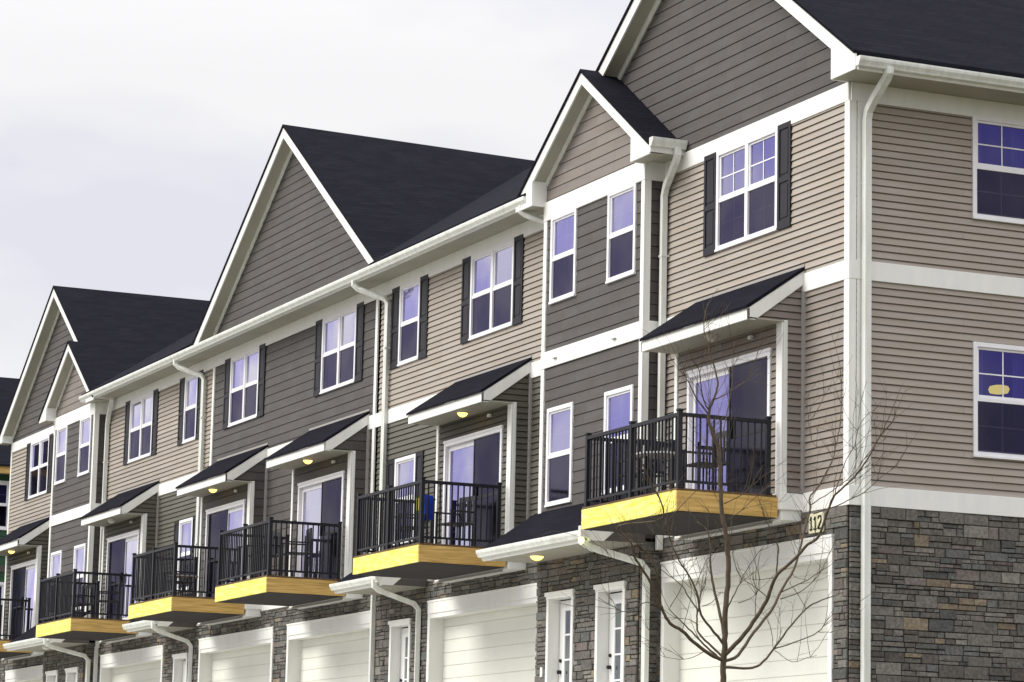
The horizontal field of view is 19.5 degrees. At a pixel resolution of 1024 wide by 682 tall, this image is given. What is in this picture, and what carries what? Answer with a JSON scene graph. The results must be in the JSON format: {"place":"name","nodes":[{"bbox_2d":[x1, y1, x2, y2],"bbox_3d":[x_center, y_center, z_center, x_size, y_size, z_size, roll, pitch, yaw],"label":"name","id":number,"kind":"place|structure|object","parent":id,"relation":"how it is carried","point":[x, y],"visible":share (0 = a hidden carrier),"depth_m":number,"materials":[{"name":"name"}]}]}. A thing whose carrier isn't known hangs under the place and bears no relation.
{"place":"outdoors","nodes":[
{"label":"outdoors","id":0,"kind":"place"},
{"bbox_2d":[0,377,18,667],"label":"green house","id":1,"kind":"structure","parent":0,"point":[7,387],"depth_m":88.43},
{"bbox_2d":[0,582,3,638],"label":"window","id":2,"kind":"structure","parent":1,"relation":"in","point":[1,583],"depth_m":87.95,"materials":[{"name":"glass"}]},
{"bbox_2d":[0,481,9,529],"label":"window","id":3,"kind":"structure","parent":1,"relation":"in","point":[4,485],"depth_m":88.36,"materials":[{"name":"plastic"}]},
{"bbox_2d":[0,0,629,378],"label":"sky","id":4,"kind":"structure","parent":0,"point":[138,138],"materials":[{"name":"white"}]},
{"bbox_3d":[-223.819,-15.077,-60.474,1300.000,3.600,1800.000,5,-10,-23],"label":"ground","id":5,"kind":"structure","parent":0,"visible":0},
{"bbox_2d":[0,0,1023,681],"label":"townhouse row","id":6,"kind":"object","parent":5,"relation":"on","point":[362,350],"visible":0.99,"depth_m":46.87,"materials":[{"name":"beige"}]},
{"bbox_2d":[8,559,36,639],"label":"patio door","id":7,"kind":"structure","parent":6,"relation":"in","point":[22,584],"depth_m":77.81,"materials":[{"name":"glass"}]},
{"bbox_2d":[28,435,48,498],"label":"window","id":8,"kind":"structure","parent":6,"relation":"in","point":[39,451],"depth_m":78.49,"materials":[{"name":"glass"}]},
{"bbox_2d":[45,670,57,681],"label":"entry door","id":9,"kind":"structure","parent":6,"relation":"in","point":[51,676],"depth_m":74.52,"materials":[{"name":"paint"}]},
{"bbox_2d":[50,550,61,610],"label":"window","id":10,"kind":"structure","parent":6,"relation":"in","point":[56,557],"depth_m":74.95,"materials":[{"name":"glass"}]},
{"bbox_2d":[54,425,67,484],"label":"window","id":11,"kind":"structure","parent":6,"relation":"in","point":[62,433],"depth_m":75.39,"materials":[{"name":"glass"}]},
{"bbox_2d":[65,667,83,681],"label":"entry door","id":12,"kind":"structure","parent":6,"relation":"in","point":[71,673],"depth_m":72.95,"materials":[{"name":"paint"}]},
{"bbox_2d":[71,543,86,610],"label":"window","id":13,"kind":"structure","parent":6,"relation":"in","point":[79,561],"depth_m":72.93,"materials":[{"name":"glass"}]},
{"bbox_2d":[64,584,95,617],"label":"patio chair","id":14,"kind":"object","parent":6,"relation":"on","point":[90,596],"visible":0.59,"depth_m":69.94,"materials":[{"name":"plastic"}]},
{"bbox_2d":[77,415,92,476],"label":"window","id":15,"kind":"structure","parent":6,"relation":"in","point":[86,427],"depth_m":73.45,"materials":[{"name":"glass"}]},
{"bbox_2d":[96,580,120,618],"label":"patio chair","id":16,"kind":"object","parent":6,"relation":"on","point":[98,599],"visible":0.72,"depth_m":68.47,"materials":[{"name":"plastic"}]},
{"bbox_2d":[104,529,139,619],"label":"patio door","id":17,"kind":"structure","parent":6,"relation":"in","point":[120,548],"depth_m":69.76,"materials":[{"name":"glass"}]},
{"bbox_2d":[112,662,160,681],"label":"garage door","id":18,"kind":"structure","parent":6,"relation":"in","point":[150,672],"depth_m":69.57,"materials":[{"name":"paint"}]},
{"bbox_2d":[127,391,152,463],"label":"window","id":19,"kind":"structure","parent":6,"relation":"in","point":[141,408],"depth_m":70.33,"materials":[{"name":"glass"}]},
{"bbox_2d":[162,560,196,596],"bbox_3d":[-7.027,5.080,63.016,0.516,0.940,0.520,9,-12,-38],"label":"patio chair","id":20,"kind":"object","parent":6,"relation":"on","point":[187,570],"visible":0.54,"depth_m":63.12,"materials":[{"name":"plastic"}]},
{"bbox_2d":[172,652,188,681],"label":"entry door","id":21,"kind":"structure","parent":6,"relation":"in","point":[180,661],"depth_m":66.24,"materials":[{"name":"paint"}]},
{"bbox_2d":[169,575,197,595],"bbox_3d":[-6.848,5.158,62.195,0.600,0.527,0.600,5,-10,-23],"label":"patio table","id":22,"kind":"object","parent":6,"relation":"on","point":[187,576],"visible":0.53,"depth_m":62.12,"materials":[{"name":"plastic"}]},
{"bbox_2d":[177,517,192,589],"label":"window","id":23,"kind":"structure","parent":6,"relation":"in","point":[185,526],"depth_m":66.50,"materials":[{"name":"glass"}]},
{"bbox_2d":[182,375,197,443],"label":"window","id":24,"kind":"structure","parent":6,"relation":"in","point":[190,396],"depth_m":66.99,"materials":[{"name":"glass"}]},
{"bbox_2d":[203,499,245,597],"bbox_3d":[-6.027,4.492,62.837,0.145,2.095,2.540,5,-10,-23],"label":"patio door","id":25,"kind":"structure","parent":6,"relation":"in","point":[229,516],"depth_m":63.36,"materials":[{"name":"glass"}]},
{"bbox_2d":[211,645,270,681],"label":"garage door","id":26,"kind":"structure","parent":6,"relation":"in","point":[251,664],"depth_m":62.82,"materials":[{"name":"paint"}]},
{"bbox_2d":[228,346,258,427],"bbox_3d":[-5.681,0.988,63.589,0.108,1.512,1.868,5,-10,-23],"label":"window","id":27,"kind":"structure","parent":6,"relation":"in","point":[243,395],"depth_m":63.60,"materials":[{"name":"glass"}]},
{"bbox_2d":[245,532,281,579],"bbox_3d":[-4.835,4.218,57.934,0.516,1.060,0.496,10,-13,-43],"label":"patio chair","id":28,"kind":"object","parent":6,"relation":"on","point":[278,546],"visible":0.29,"depth_m":58.03,"materials":[{"name":"plastic"}]},
{"bbox_2d":[281,528,311,577],"bbox_3d":[-4.146,4.120,57.258,0.516,1.060,0.496,4,-10,-14],"label":"patio chair","id":29,"kind":"object","parent":6,"relation":"on","point":[309,543],"visible":0.64,"depth_m":57.19,"materials":[{"name":"plastic"}]},
{"bbox_2d":[295,470,344,578],"bbox_3d":[-3.679,3.674,57.641,0.145,2.095,2.540,5,-10,-23],"label":"patio door","id":30,"kind":"structure","parent":6,"relation":"in","point":[321,499],"depth_m":57.64,"materials":[{"name":"glass"}]},
{"bbox_2d":[300,630,369,681],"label":"garage door","id":31,"kind":"structure","parent":6,"relation":"in","point":[344,657],"depth_m":57.78,"materials":[{"name":"paint"}]},
{"bbox_2d":[319,305,356,394],"bbox_3d":[-3.370,0.183,58.474,0.108,1.512,1.888,5,-10,-23],"label":"window","id":32,"kind":"structure","parent":6,"relation":"in","point":[338,329],"depth_m":58.49,"materials":[{"name":"glass"}]},
{"bbox_2d":[388,618,411,681],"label":"entry door","id":33,"kind":"structure","parent":6,"relation":"in","point":[400,644],"depth_m":54.46,"materials":[{"name":"paint"}]},
{"bbox_2d":[393,453,415,545],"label":"window","id":34,"kind":"structure","parent":6,"relation":"in","point":[404,473],"depth_m":54.72,"materials":[{"name":"glass"}]},
{"bbox_2d":[397,278,419,366],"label":"window","id":35,"kind":"structure","parent":6,"relation":"in","point":[409,302],"depth_m":55.21,"materials":[{"name":"plastic"}]},
{"bbox_2d":[395,503,427,547],"bbox_3d":[-1.721,3.172,50.909,0.516,0.940,0.520,3,-10,-9],"label":"patio chair","id":36,"kind":"object","parent":6,"relation":"on","point":[425,526],"visible":0.37,"depth_m":50.72,"materials":[{"name":"plastic"}]},
{"bbox_2d":[416,495,432,520],"bbox_3d":[-1.521,2.880,51.053,0.145,0.440,0.510,5,-10,-23],"label":"towel","id":37,"kind":"object","parent":36,"relation":"hanging from","point":[430,506],"visible":0.38,"depth_m":50.84,"materials":[{"name":"blue fabric"}]},
{"bbox_2d":[435,496,476,545],"bbox_3d":[-0.950,3.066,50.170,0.516,0.940,0.520,8,-11,-33],"label":"patio chair","id":38,"kind":"object","parent":6,"relation":"on","point":[460,511],"visible":0.66,"depth_m":50.23,"materials":[{"name":"plastic"}]},
{"bbox_2d":[441,425,503,546],"bbox_3d":[-0.647,2.618,50.929,0.145,2.095,2.540,5,-10,-23],"label":"patio door","id":39,"kind":"structure","parent":6,"relation":"in","point":[476,457],"depth_m":50.91,"materials":[{"name":"glass"}]},
{"bbox_2d":[443,605,537,681],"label":"garage door","id":40,"kind":"structure","parent":6,"relation":"in","point":[498,646],"depth_m":50.99,"materials":[{"name":"paint"}]},
{"bbox_2d":[468,238,513,340],"bbox_3d":[-0.326,-0.877,51.735,0.108,1.512,1.868,5,-10,-23],"label":"window","id":41,"kind":"structure","parent":6,"relation":"in","point":[491,279],"depth_m":51.74,"materials":[{"name":"glass"}]},
{"bbox_2d":[544,402,574,507],"bbox_3d":[0.792,1.828,47.785,0.133,1.602,0.978,5,-10,-23],"label":"window","id":42,"kind":"structure","parent":6,"relation":"in","point":[560,419],"depth_m":47.81,"materials":[{"name":"glass"}]},
{"bbox_2d":[544,589,575,681],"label":"entry door","id":43,"kind":"structure","parent":6,"relation":"in","point":[559,650],"depth_m":47.45,"materials":[{"name":"paint"}]},
{"bbox_2d":[548,209,577,304],"bbox_3d":[0.853,-1.372,48.316,0.108,1.452,0.978,5,-10,-23],"label":"window","id":44,"kind":"structure","parent":6,"relation":"in","point":[563,237],"depth_m":48.35,"materials":[{"name":"plastic"}]},
{"bbox_2d":[593,580,627,681],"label":"entry door","id":45,"kind":"structure","parent":6,"relation":"in","point":[609,654],"depth_m":45.80,"materials":[{"name":"paint"}]},
{"bbox_2d":[601,384,634,494],"bbox_3d":[1.664,1.525,45.855,0.133,1.602,0.998,5,-10,-23],"label":"window","id":46,"kind":"structure","parent":6,"relation":"in","point":[618,403],"depth_m":45.97,"materials":[{"name":"glass"}]},
{"bbox_2d":[605,183,637,283],"bbox_3d":[1.737,-1.675,46.391,0.133,1.452,0.998,5,-10,-23],"label":"window","id":47,"kind":"structure","parent":6,"relation":"in","point":[622,203],"depth_m":46.40,"materials":[{"name":"glass"}]},
{"bbox_2d":[617,439,664,499],"bbox_3d":[1.862,1.922,42.963,0.520,0.940,0.516,8,-11,-33],"label":"patio chair","id":48,"kind":"object","parent":6,"relation":"on","point":[637,494],"visible":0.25,"depth_m":42.84,"materials":[{"name":"plastic"}]},
{"bbox_2d":[636,451,674,494],"bbox_3d":[2.095,1.946,42.297,0.720,0.687,0.720,5,-10,-23],"label":"patio table","id":49,"kind":"object","parent":6,"relation":"on","point":[656,458],"visible":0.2,"depth_m":42.27,"materials":[{"name":"paint"}]},
{"bbox_2d":[682,430,730,491],"bbox_3d":[2.700,1.714,41.609,0.516,0.940,0.520,5,-10,-23],"label":"patio chair","id":50,"kind":"object","parent":6,"relation":"on","point":[696,464],"visible":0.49,"depth_m":41.62,"materials":[{"name":"plastic"}]},
{"bbox_2d":[686,347,774,493],"bbox_3d":[3.117,1.308,42.599,0.145,2.095,2.550,5,-10,-23],"label":"patio door","id":51,"kind":"structure","parent":6,"relation":"in","point":[752,398],"depth_m":42.44,"materials":[{"name":"glass"}]},
{"bbox_2d":[714,127,777,251],"bbox_3d":[3.436,-2.187,43.409,0.108,1.512,1.868,5,-10,-23],"label":"window","id":52,"kind":"structure","parent":6,"relation":"in","point":[746,171],"depth_m":43.40,"materials":[{"name":"glass"}]},
{"bbox_2d":[680,562,827,681],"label":"garage door","id":53,"kind":"structure","parent":6,"relation":"in","point":[702,667],"depth_m":42.30,"materials":[{"name":"paint"}]},
{"bbox_2d":[971,115,1023,224],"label":"window","id":54,"kind":"structure","parent":6,"relation":"in","point":[997,147],"depth_m":41.72,"materials":[{"name":"glass"}]},
{"bbox_2d":[972,341,1023,460],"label":"window","id":55,"kind":"structure","parent":6,"relation":"in","point":[998,369],"depth_m":41.17,"materials":[{"name":"glass"}]},
{"bbox_2d":[535,288,921,681],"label":"young tree","id":56,"kind":"object","parent":5,"relation":"on","point":[726,650],"visible":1,"depth_m":21.98,"materials":[{"name":"brown plant"}]}
]}

